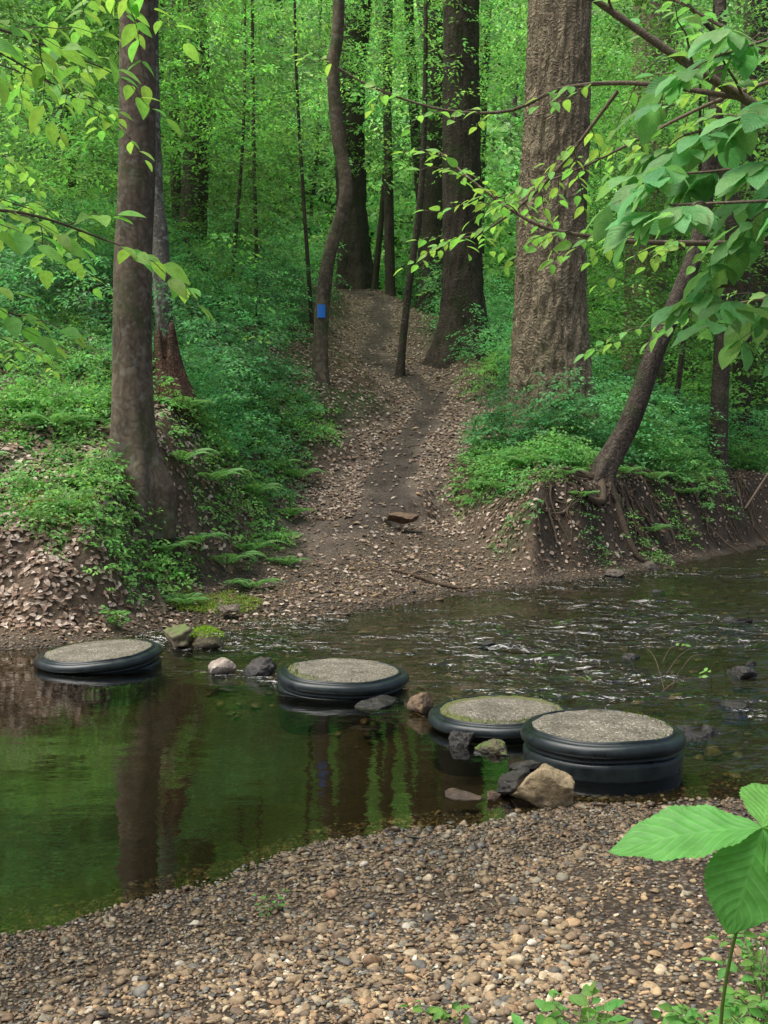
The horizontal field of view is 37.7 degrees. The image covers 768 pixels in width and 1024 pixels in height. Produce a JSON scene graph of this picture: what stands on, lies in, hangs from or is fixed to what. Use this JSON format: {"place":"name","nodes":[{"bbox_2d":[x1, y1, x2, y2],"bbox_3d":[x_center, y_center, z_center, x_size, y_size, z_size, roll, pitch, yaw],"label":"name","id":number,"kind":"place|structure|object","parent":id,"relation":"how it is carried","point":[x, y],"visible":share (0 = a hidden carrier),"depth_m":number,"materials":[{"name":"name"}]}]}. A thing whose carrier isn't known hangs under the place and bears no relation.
{"place":"outdoors","nodes":[
{"label":"outdoors","id":0,"kind":"place"},
{"bbox_2d":[0,520,706,675],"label":"gravel beach","id":1,"kind":"structure","parent":0,"point":[301,585],"depth_m":14.34,"materials":[{"name":"gravel"}]},
{"bbox_2d":[100,605,130,630],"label":"weed plant","id":2,"kind":"object","parent":1,"relation":"on","point":[111,618],"visible":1,"depth_m":11.52,"materials":[{"name":"green plant"}]},
{"bbox_2d":[0,0,767,1023],"bbox_3d":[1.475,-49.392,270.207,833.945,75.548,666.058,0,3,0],"label":"ground","id":3,"kind":"structure","parent":0,"point":[174,772],"depth_m":9.49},
{"bbox_2d":[15,413,98,427],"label":"fern","id":4,"kind":"object","parent":3,"relation":"on","point":[42,418],"visible":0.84,"depth_m":14.22,"materials":[{"name":"plant"}]},
{"bbox_2d":[54,0,76,236],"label":"oak tree","id":5,"kind":"object","parent":3,"relation":"on","point":[58,139],"visible":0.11,"depth_m":34.24,"materials":[{"name":"brown plant"}]},
{"bbox_2d":[0,456,133,540],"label":"bush","id":6,"kind":"object","parent":3,"relation":"on","point":[8,479],"visible":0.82,"depth_m":12.68,"materials":[{"name":"green plant"}]},
{"bbox_2d":[0,326,180,443],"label":"bush","id":7,"kind":"object","parent":3,"relation":"on","point":[72,363],"visible":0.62,"depth_m":15.21,"materials":[{"name":"green plant"}]},
{"bbox_2d":[0,0,215,379],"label":"beech sapling","id":8,"kind":"object","parent":3,"relation":"on","point":[36,76],"visible":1,"depth_m":4.93,"materials":[{"name":"green plant"}]},
{"bbox_2d":[15,488,262,638],"bbox_3d":[-2.747,0.484,12.256,2.620,1.498,3.220,0,3,0],"label":"moss patch","id":9,"kind":"object","parent":3,"relation":"on","point":[206,627],"visible":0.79,"depth_m":13.08,"materials":[{"name":"green plant"}]},
{"bbox_2d":[69,460,210,613],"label":"tree roots","id":10,"kind":"object","parent":3,"relation":"on","point":[160,599],"visible":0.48,"depth_m":13.62,"materials":[{"name":"brown plant"}]},
{"bbox_2d":[107,0,175,538],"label":"beech tree","id":11,"kind":"object","parent":3,"relation":"on","point":[133,432],"visible":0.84,"depth_m":13.69,"materials":[{"name":"brown plant"}]},
{"bbox_2d":[0,0,316,343],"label":"understory foliage","id":12,"kind":"object","parent":3,"relation":"on","point":[101,86],"visible":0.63,"depth_m":25.12,"materials":[{"name":"green plant"}]},
{"bbox_2d":[152,0,173,339],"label":"lichen covered tree","id":13,"kind":"object","parent":3,"relation":"on","point":[160,252],"visible":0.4,"depth_m":16.71,"materials":[{"name":"brown plant"}]},
{"bbox_2d":[0,185,330,468],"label":"slope shrubs","id":14,"kind":"object","parent":3,"relation":"on","point":[101,265],"visible":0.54,"depth_m":20.50,"materials":[{"name":"green plant"}]},
{"bbox_2d":[146,540,201,554],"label":"fern","id":15,"kind":"object","parent":3,"relation":"on","point":[174,544],"visible":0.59,"depth_m":13.89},
{"bbox_2d":[0,286,348,605],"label":"ground cover plants","id":16,"kind":"object","parent":3,"relation":"on","point":[21,393],"visible":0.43,"depth_m":14.43,"materials":[{"name":"green plant"}]},
{"bbox_2d":[169,0,180,257],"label":"oak tree","id":17,"kind":"object","parent":3,"relation":"on","point":[177,190],"visible":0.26,"depth_m":33.38,"materials":[{"name":"brown plant"}]},
{"bbox_2d":[152,321,199,430],"bbox_3d":[-3.076,-1.979,16.293,0.799,1.598,0.807,-1,3,-27],"label":"rotten stump","id":18,"kind":"object","parent":3,"relation":"on","point":[166,351],"visible":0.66,"depth_m":16.17,"materials":[{"name":"brown wood"}]},
{"bbox_2d":[164,623,195,653],"bbox_3d":[-1.987,1.241,10.998,0.365,0.276,0.582,0,3,0],"label":"mossy rock","id":19,"kind":"object","parent":3,"relation":"on","point":[177,636],"visible":0.8,"depth_m":10.80,"materials":[{"name":"stone"}]},
{"bbox_2d":[161,592,210,606],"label":"fern","id":20,"kind":"object","parent":3,"relation":"on","point":[188,600],"visible":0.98,"depth_m":13.24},
{"bbox_2d":[157,396,218,406],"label":"fern","id":21,"kind":"object","parent":3,"relation":"on","point":[190,403],"visible":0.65,"depth_m":15.95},
{"bbox_2d":[174,0,209,283],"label":"oak tree","id":22,"kind":"object","parent":3,"relation":"on","point":[189,189],"visible":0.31,"depth_m":31.25,"materials":[{"name":"brown plant"}]},
{"bbox_2d":[166,448,218,463],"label":"fern","id":23,"kind":"object","parent":3,"relation":"on","point":[189,454],"visible":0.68,"depth_m":14.88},
{"bbox_2d":[176,532,232,547],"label":"fern","id":24,"kind":"object","parent":3,"relation":"on","point":[201,537],"visible":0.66,"depth_m":14.34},
{"bbox_2d":[192,631,225,654],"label":"mossy rock","id":25,"kind":"object","parent":3,"relation":"on","point":[211,642],"visible":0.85,"depth_m":10.76,"materials":[{"name":"stone"}]},
{"bbox_2d":[196,468,249,483],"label":"fern","id":26,"kind":"object","parent":3,"relation":"on","point":[220,474],"visible":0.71,"depth_m":15.53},
{"bbox_2d":[216,603,239,612],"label":"rock","id":27,"kind":"object","parent":3,"relation":"on","point":[231,608],"visible":1,"depth_m":12.59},
{"bbox_2d":[204,550,267,566],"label":"fern","id":28,"kind":"object","parent":3,"relation":"on","point":[243,555],"visible":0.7,"depth_m":14.84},
{"bbox_2d":[227,2,245,317],"bbox_3d":[-2.782,-10.500,26.329,3.741,13.697,5.982,2,4,34],"label":"sapling","id":29,"kind":"object","parent":3,"relation":"on","point":[239,184],"visible":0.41,"depth_m":26.60,"materials":[{"name":"brown plant"}]},
{"bbox_2d":[182,348,308,507],"bbox_3d":[-2.621,-1.378,18.429,2.837,2.784,3.368,0,3,0],"label":"bush","id":30,"kind":"object","parent":3,"relation":"on","point":[254,450],"visible":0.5,"depth_m":18.17,"materials":[{"name":"green plant"}]},
{"bbox_2d":[201,423,300,569],"bbox_3d":[-2.027,-0.257,16.224,1.688,2.057,2.418,0,3,0],"label":"bush","id":31,"kind":"object","parent":3,"relation":"on","point":[264,523],"visible":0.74,"depth_m":16.16,"materials":[{"name":"green plant"}]},
{"bbox_2d":[220,578,286,589],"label":"fern","id":32,"kind":"object","parent":3,"relation":"on","point":[240,581],"visible":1,"depth_m":14.28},
{"bbox_2d":[251,0,260,324],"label":"sapling","id":33,"kind":"object","parent":3,"relation":"on","point":[256,249],"visible":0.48,"depth_m":27.56,"materials":[{"name":"brown plant"}]},
{"bbox_2d":[233,483,284,496],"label":"fern","id":34,"kind":"object","parent":3,"relation":"on","point":[266,487],"visible":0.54,"depth_m":16.96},
{"bbox_2d":[234,538,291,551],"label":"fern","id":35,"kind":"object","parent":3,"relation":"on","point":[250,543],"visible":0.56,"depth_m":15.55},
{"bbox_2d":[234,346,331,472],"bbox_3d":[-1.862,-1.934,20.930,1.838,2.422,3.475,0,3,0],"label":"bush","id":36,"kind":"object","parent":3,"relation":"on","point":[288,390],"visible":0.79,"depth_m":20.81,"materials":[{"name":"green plant"}]},
{"bbox_2d":[260,556,311,565],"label":"fern","id":37,"kind":"object","parent":3,"relation":"on","point":[285,560],"visible":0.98,"depth_m":15.57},
{"bbox_2d":[270,507,317,517],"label":"fern","id":38,"kind":"object","parent":3,"relation":"on","point":[297,510],"visible":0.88,"depth_m":17.79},
{"bbox_2d":[283,468,327,479],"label":"fern","id":39,"kind":"object","parent":3,"relation":"on","point":[301,474],"visible":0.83,"depth_m":19.47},
{"bbox_2d":[311,0,352,388],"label":"blazed tree","id":40,"kind":"object","parent":3,"relation":"on","point":[320,367],"visible":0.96,"depth_m":22.61,"materials":[{"name":"brown plant"}]},
{"bbox_2d":[293,0,385,332],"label":"sapling","id":41,"kind":"object","parent":3,"relation":"on","point":[310,303],"visible":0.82,"depth_m":29.58,"materials":[{"name":"brown plant"}]},
{"bbox_2d":[276,658,408,734],"bbox_3d":[-0.334,1.495,8.994,1.060,0.550,1.060,2,4,0],"label":"stepping stone","id":42,"kind":"object","parent":3,"relation":"on","point":[319,684],"visible":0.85,"depth_m":8.60,"materials":[{"name":"black plastic"}]},
{"bbox_2d":[333,0,379,289],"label":"oak tree","id":43,"kind":"object","parent":3,"relation":"on","point":[355,265],"visible":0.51,"depth_m":42.90,"materials":[{"name":"brown plant"}]},
{"bbox_2d":[91,192,670,396],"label":"slope shrubs","id":44,"kind":"object","parent":3,"relation":"on","point":[436,302],"visible":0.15,"depth_m":36.56,"materials":[{"name":"green plant"}]},
{"bbox_2d":[370,0,392,290],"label":"oak tree","id":45,"kind":"object","parent":3,"relation":"on","point":[375,278],"visible":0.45,"depth_m":42.43,"materials":[{"name":"brown plant"}]},
{"bbox_2d":[0,777,767,1023],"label":"gravel bar","id":46,"kind":"object","parent":3,"relation":"on","point":[141,991],"visible":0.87,"depth_m":4.19,"materials":[{"name":"gravel"}]},
{"bbox_2d":[252,888,289,916],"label":"weed plant","id":47,"kind":"object","parent":46,"relation":"on","point":[273,902],"visible":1,"depth_m":4.44,"materials":[{"name":"green plant"}]},
{"bbox_2d":[399,1000,470,1023],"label":"weed plant","id":48,"kind":"object","parent":46,"relation":"on","point":[439,1012],"visible":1,"depth_m":3.44,"materials":[{"name":"green plant"}]},
{"bbox_2d":[511,1013,544,1023],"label":"weed plant","id":49,"kind":"object","parent":46,"relation":"on","point":[517,1019],"visible":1,"depth_m":3.17,"materials":[{"name":"green plant"}]},
{"bbox_2d":[0,252,767,632],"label":"leaf litter","id":50,"kind":"object","parent":3,"relation":"on","point":[46,584],"visible":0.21,"depth_m":17.01,"materials":[{"name":"plant"}]},
{"bbox_2d":[0,0,767,428],"bbox_3d":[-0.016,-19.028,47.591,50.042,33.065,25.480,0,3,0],"label":"woodland foliage","id":51,"kind":"object","parent":3,"relation":"on","point":[504,72],"visible":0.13,"depth_m":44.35,"materials":[{"name":"green plant"}]},
{"bbox_2d":[382,0,395,296],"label":"oak tree","id":52,"kind":"object","parent":3,"relation":"on","point":[389,261],"visible":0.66,"depth_m":41.32,"materials":[{"name":"brown plant"}]},
{"bbox_2d":[22,0,767,391],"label":"distant tree trunks","id":53,"kind":"object","parent":3,"relation":"on","point":[414,110],"visible":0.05,"depth_m":52.29,"materials":[{"name":"brown plant"}]},
{"bbox_2d":[386,512,418,523],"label":"rock","id":54,"kind":"object","parent":3,"relation":"on","point":[401,518],"visible":1,"depth_m":17.81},
{"bbox_2d":[356,289,463,446],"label":"path roots","id":55,"kind":"object","parent":3,"relation":"on","point":[395,362],"visible":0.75,"depth_m":28.20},
{"bbox_2d":[391,568,462,589],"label":"fallen branch","id":56,"kind":"object","parent":3,"relation":"on","point":[429,580],"visible":1,"depth_m":15.15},
{"bbox_2d":[416,0,442,313],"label":"oak tree","id":57,"kind":"object","parent":3,"relation":"on","point":[431,222],"visible":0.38,"depth_m":40.12,"materials":[{"name":"brown plant"}]},
{"bbox_2d":[371,0,515,376],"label":"sapling","id":58,"kind":"object","parent":3,"relation":"on","point":[400,366],"visible":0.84,"depth_m":26.61,"materials":[{"name":"brown plant"}]},
{"bbox_2d":[422,0,497,369],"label":"oak tree","id":59,"kind":"object","parent":3,"relation":"on","point":[462,281],"visible":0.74,"depth_m":27.25,"materials":[{"name":"brown plant"}]},
{"bbox_2d":[246,0,681,235],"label":"understory foliage","id":60,"kind":"object","parent":3,"relation":"on","point":[401,20],"visible":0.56,"depth_m":29.55,"materials":[{"name":"green plant"}]},
{"bbox_2d":[452,340,510,396],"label":"bush","id":61,"kind":"object","parent":3,"relation":"on","point":[489,369],"visible":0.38,"depth_m":24.57,"materials":[{"name":"green plant"}]},
{"bbox_2d":[205,550,767,783],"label":"streambed cobbles","id":62,"kind":"object","parent":3,"relation":"on","point":[710,752],"visible":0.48,"depth_m":10.92,"materials":[{"name":"stone"}]},
{"bbox_2d":[439,441,536,519],"bbox_3d":[1.836,-0.564,19.559,1.784,1.374,2.122,0,3,0],"label":"bush","id":63,"kind":"object","parent":3,"relation":"on","point":[483,458],"visible":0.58,"depth_m":19.52,"materials":[{"name":"green plant"}]},
{"bbox_2d":[428,695,569,776],"bbox_3d":[0.804,1.585,7.715,1.000,0.549,1.000,-1,3,0],"label":"stepping stone","id":64,"kind":"object","parent":3,"relation":"on","point":[504,718],"visible":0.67,"depth_m":7.43,"materials":[{"name":"black rubber"}]},
{"bbox_2d":[496,767,530,805],"bbox_3d":[0.721,1.506,6.185,0.206,0.193,0.313,1,3,18],"label":"rock","id":65,"kind":"object","parent":3,"relation":"on","point":[509,783],"visible":0.71,"depth_m":6.10,"materials":[{"name":"stone"}]},
{"bbox_2d":[284,0,767,377],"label":"overhanging tree","id":66,"kind":"object","parent":3,"relation":"on","point":[730,141],"visible":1,"depth_m":4.19,"materials":[{"name":"green plant"}]},
{"bbox_2d":[498,466,574,498],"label":"bush","id":67,"kind":"object","parent":3,"relation":"on","point":[549,474],"visible":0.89,"depth_m":17.84,"materials":[{"name":"green plant"}]},
{"bbox_2d":[511,763,574,808],"bbox_3d":[0.843,1.486,5.990,0.326,0.328,0.314,0,3,0],"label":"rock","id":68,"kind":"object","parent":3,"relation":"on","point":[542,786],"visible":0.88,"depth_m":5.88,"materials":[{"name":"stone"}]},
{"bbox_2d":[456,372,644,466],"bbox_3d":[3.062,-1.657,20.549,3.521,1.788,1.982,0,3,0],"label":"bush","id":69,"kind":"object","parent":3,"relation":"on","point":[518,432],"visible":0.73,"depth_m":20.39,"materials":[{"name":"green plant"}]},
{"bbox_2d":[502,0,606,446],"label":"tulip poplar tree","id":70,"kind":"object","parent":3,"relation":"on","point":[550,332],"visible":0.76,"depth_m":21.19,"materials":[{"name":"brown plant"}]},
{"bbox_2d":[494,426,621,477],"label":"bush","id":71,"kind":"object","parent":3,"relation":"on","point":[557,441],"visible":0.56,"depth_m":19.02,"materials":[{"name":"green plant"}]},
{"bbox_2d":[534,980,633,1023],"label":"weed plant","id":72,"kind":"object","parent":3,"relation":"on","point":[593,1016],"visible":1,"depth_m":3.22,"materials":[{"name":"green plant"}]},
{"bbox_2d":[556,496,624,569],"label":"bush","id":73,"kind":"object","parent":3,"relation":"on","point":[593,528],"visible":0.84,"depth_m":17.47,"materials":[{"name":"green plant"}]},
{"bbox_2d":[430,282,767,477],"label":"slope shrubs","id":74,"kind":"object","parent":3,"relation":"on","point":[598,388],"visible":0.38,"depth_m":24.08,"materials":[{"name":"green plant"}]},
{"bbox_2d":[520,707,685,795],"bbox_3d":[1.315,1.527,6.810,0.980,0.548,0.980,1,3,0],"label":"stepping stone","id":75,"kind":"object","parent":3,"relation":"on","point":[602,752],"visible":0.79,"depth_m":6.45,"materials":[{"name":"black plastic"}]},
{"bbox_2d":[456,361,767,558],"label":"ground cover plants","id":76,"kind":"object","parent":3,"relation":"on","point":[556,461],"visible":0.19,"depth_m":19.15,"materials":[{"name":"green plant"}]},
{"bbox_2d":[478,467,767,570],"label":"exposed roots","id":77,"kind":"object","parent":3,"relation":"on","point":[579,476],"visible":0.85,"depth_m":18.80,"materials":[{"name":"wood"}]},
{"bbox_2d":[516,0,767,449],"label":"understory foliage","id":78,"kind":"object","parent":3,"relation":"on","point":[668,275],"visible":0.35,"depth_m":26.28,"materials":[{"name":"green plant"}]},
{"bbox_2d":[619,0,670,422],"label":"oak tree","id":79,"kind":"object","parent":3,"relation":"on","point":[663,237],"visible":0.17,"depth_m":31.17,"materials":[{"name":"brown plant"}]},
{"bbox_2d":[623,508,676,567],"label":"bush","id":80,"kind":"object","parent":3,"relation":"on","point":[655,560],"visible":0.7,"depth_m":18.57,"materials":[{"name":"green plant"}]},
{"bbox_2d":[579,384,731,521],"bbox_3d":[4.884,-1.154,21.549,3.479,2.641,1.844,0,3,0],"label":"bush","id":81,"kind":"object","parent":3,"relation":"on","point":[686,467],"visible":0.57,"depth_m":21.36,"materials":[{"name":"green plant"}]},
{"bbox_2d":[587,0,728,509],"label":"leaning tree","id":82,"kind":"object","parent":3,"relation":"on","point":[608,459],"visible":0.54,"depth_m":18.57,"materials":[{"name":"brown plant"}]},
{"bbox_2d":[652,479,702,548],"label":"bush","id":83,"kind":"object","parent":3,"relation":"on","point":[663,480],"visible":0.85,"depth_m":20.18,"materials":[{"name":"green plant"}]},
{"bbox_2d":[591,5,767,433],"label":"sapling","id":84,"kind":"object","parent":3,"relation":"on","point":[680,363],"visible":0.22,"depth_m":24.82,"materials":[{"name":"brown plant"}]},
{"bbox_2d":[634,421,733,490],"bbox_3d":[5.980,-1.151,22.861,2.259,1.452,1.458,0,3,0],"label":"bush","id":85,"kind":"object","parent":3,"relation":"on","point":[708,455],"visible":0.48,"depth_m":22.63,"materials":[{"name":"green plant"}]},
{"bbox_2d":[609,783,767,1023],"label":"hickory seedling","id":86,"kind":"object","parent":3,"relation":"on","point":[735,880],"visible":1,"depth_m":1.52,"materials":[{"name":"green plant"}]},
{"bbox_2d":[652,994,753,1023],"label":"weed plant","id":87,"kind":"object","parent":3,"relation":"on","point":[690,1016],"visible":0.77,"depth_m":2.93,"materials":[{"name":"green plant"}]},
{"bbox_2d":[706,0,738,474],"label":"maple tree","id":88,"kind":"object","parent":3,"relation":"on","point":[719,402],"visible":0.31,"depth_m":23.75,"materials":[{"name":"brown plant"}]},
{"bbox_2d":[684,420,767,473],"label":"bush","id":89,"kind":"object","parent":3,"relation":"on","point":[742,453],"visible":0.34,"depth_m":25.30,"materials":[{"name":"green plant"}]},
{"bbox_2d":[710,1009,742,1023],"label":"weed plant","id":90,"kind":"object","parent":3,"relation":"on","point":[728,1018],"visible":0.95,"depth_m":2.77,"materials":[{"name":"green plant"}]},
{"bbox_2d":[699,919,767,1023],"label":"weed plant","id":91,"kind":"object","parent":3,"relation":"on","point":[750,1007],"visible":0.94,"depth_m":3.19,"materials":[{"name":"green plant"}]},
{"bbox_2d":[729,0,758,458],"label":"oak tree","id":92,"kind":"object","parent":3,"relation":"on","point":[742,377],"visible":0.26,"depth_m":27.64,"materials":[{"name":"brown plant"}]},
{"bbox_2d":[752,0,767,449],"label":"oak tree","id":93,"kind":"object","parent":3,"relation":"on","point":[764,270],"visible":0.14,"depth_m":32.41,"materials":[{"name":"brown plant"}]},
{"bbox_2d":[31,545,767,781],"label":"creek water","id":94,"kind":"structure","parent":0,"point":[688,591],"depth_m":11.18,"materials":[{"name":"liquid"}]},
{"bbox_2d":[33,637,162,707],"bbox_3d":[-2.523,1.462,10.012,1.120,0.549,1.120,-3,4,0],"label":"stepping stone","id":95,"kind":"object","parent":94,"relation":"in","point":[103,674],"visible":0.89,"depth_m":9.60,"materials":[{"name":"black plastic"}]},
{"bbox_2d":[208,657,236,684],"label":"rock","id":96,"kind":"object","parent":94,"relation":"in","point":[222,666],"visible":0.94,"depth_m":9.52,"materials":[{"name":"stone"}]},
{"bbox_2d":[240,656,276,680],"bbox_3d":[-1.054,1.336,9.602,0.310,0.214,0.264,-2,3,-30],"label":"rock","id":97,"kind":"object","parent":94,"relation":"in","point":[265,667],"visible":0.92,"depth_m":9.53,"materials":[{"name":"stone"}]},
{"bbox_2d":[354,695,398,712],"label":"rock","id":98,"kind":"object","parent":94,"relation":"in","point":[379,703],"visible":0.99,"depth_m":8.28,"materials":[{"name":"stone"}]},
{"bbox_2d":[407,692,432,717],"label":"rock","id":99,"kind":"object","parent":94,"relation":"in","point":[420,703],"visible":0.89,"depth_m":8.01,"materials":[{"name":"stone"}]},
{"bbox_2d":[447,730,474,758],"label":"rock","id":100,"kind":"object","parent":94,"relation":"in","point":[459,744],"visible":1,"depth_m":7.13,"materials":[{"name":"stone"}]},
{"bbox_2d":[445,788,482,800],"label":"rock","id":101,"kind":"object","parent":94,"relation":"in","point":[456,794],"visible":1,"depth_m":6.07,"materials":[{"name":"stone"}]},
{"bbox_2d":[474,738,509,757],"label":"mossy rock","id":102,"kind":"object","parent":94,"relation":"in","point":[495,747],"visible":1,"depth_m":6.99,"materials":[{"name":"stone"}]},
{"bbox_2d":[509,760,540,771],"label":"rock","id":103,"kind":"object","parent":94,"relation":"in","point":[533,765],"visible":0.52,"depth_m":6.58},
{"bbox_2d":[569,625,711,696],"bbox_3d":[2.162,1.249,9.562,1.084,0.331,1.710,0,3,5],"label":"plant","id":104,"kind":"object","parent":94,"relation":"on","point":[705,669],"visible":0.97,"depth_m":9.39,"materials":[{"name":"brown plant"}]},
{"bbox_2d":[684,731,708,745],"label":"rock","id":105,"kind":"object","parent":94,"relation":"in","point":[693,737],"visible":0.86,"depth_m":7.30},
{"bbox_2d":[718,699,750,714],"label":"rock","id":106,"kind":"object","parent":94,"relation":"in","point":[736,706],"visible":0.92,"depth_m":8.20,"materials":[{"name":"stone"}]},
{"bbox_2d":[719,617,752,627],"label":"rock","id":107,"kind":"object","parent":94,"relation":"in","point":[739,621],"visible":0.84,"depth_m":12.38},
{"bbox_2d":[724,666,757,681],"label":"rock","id":108,"kind":"object","parent":94,"relation":"in","point":[741,672],"visible":0.91,"depth_m":9.42,"materials":[{"name":"stone"}]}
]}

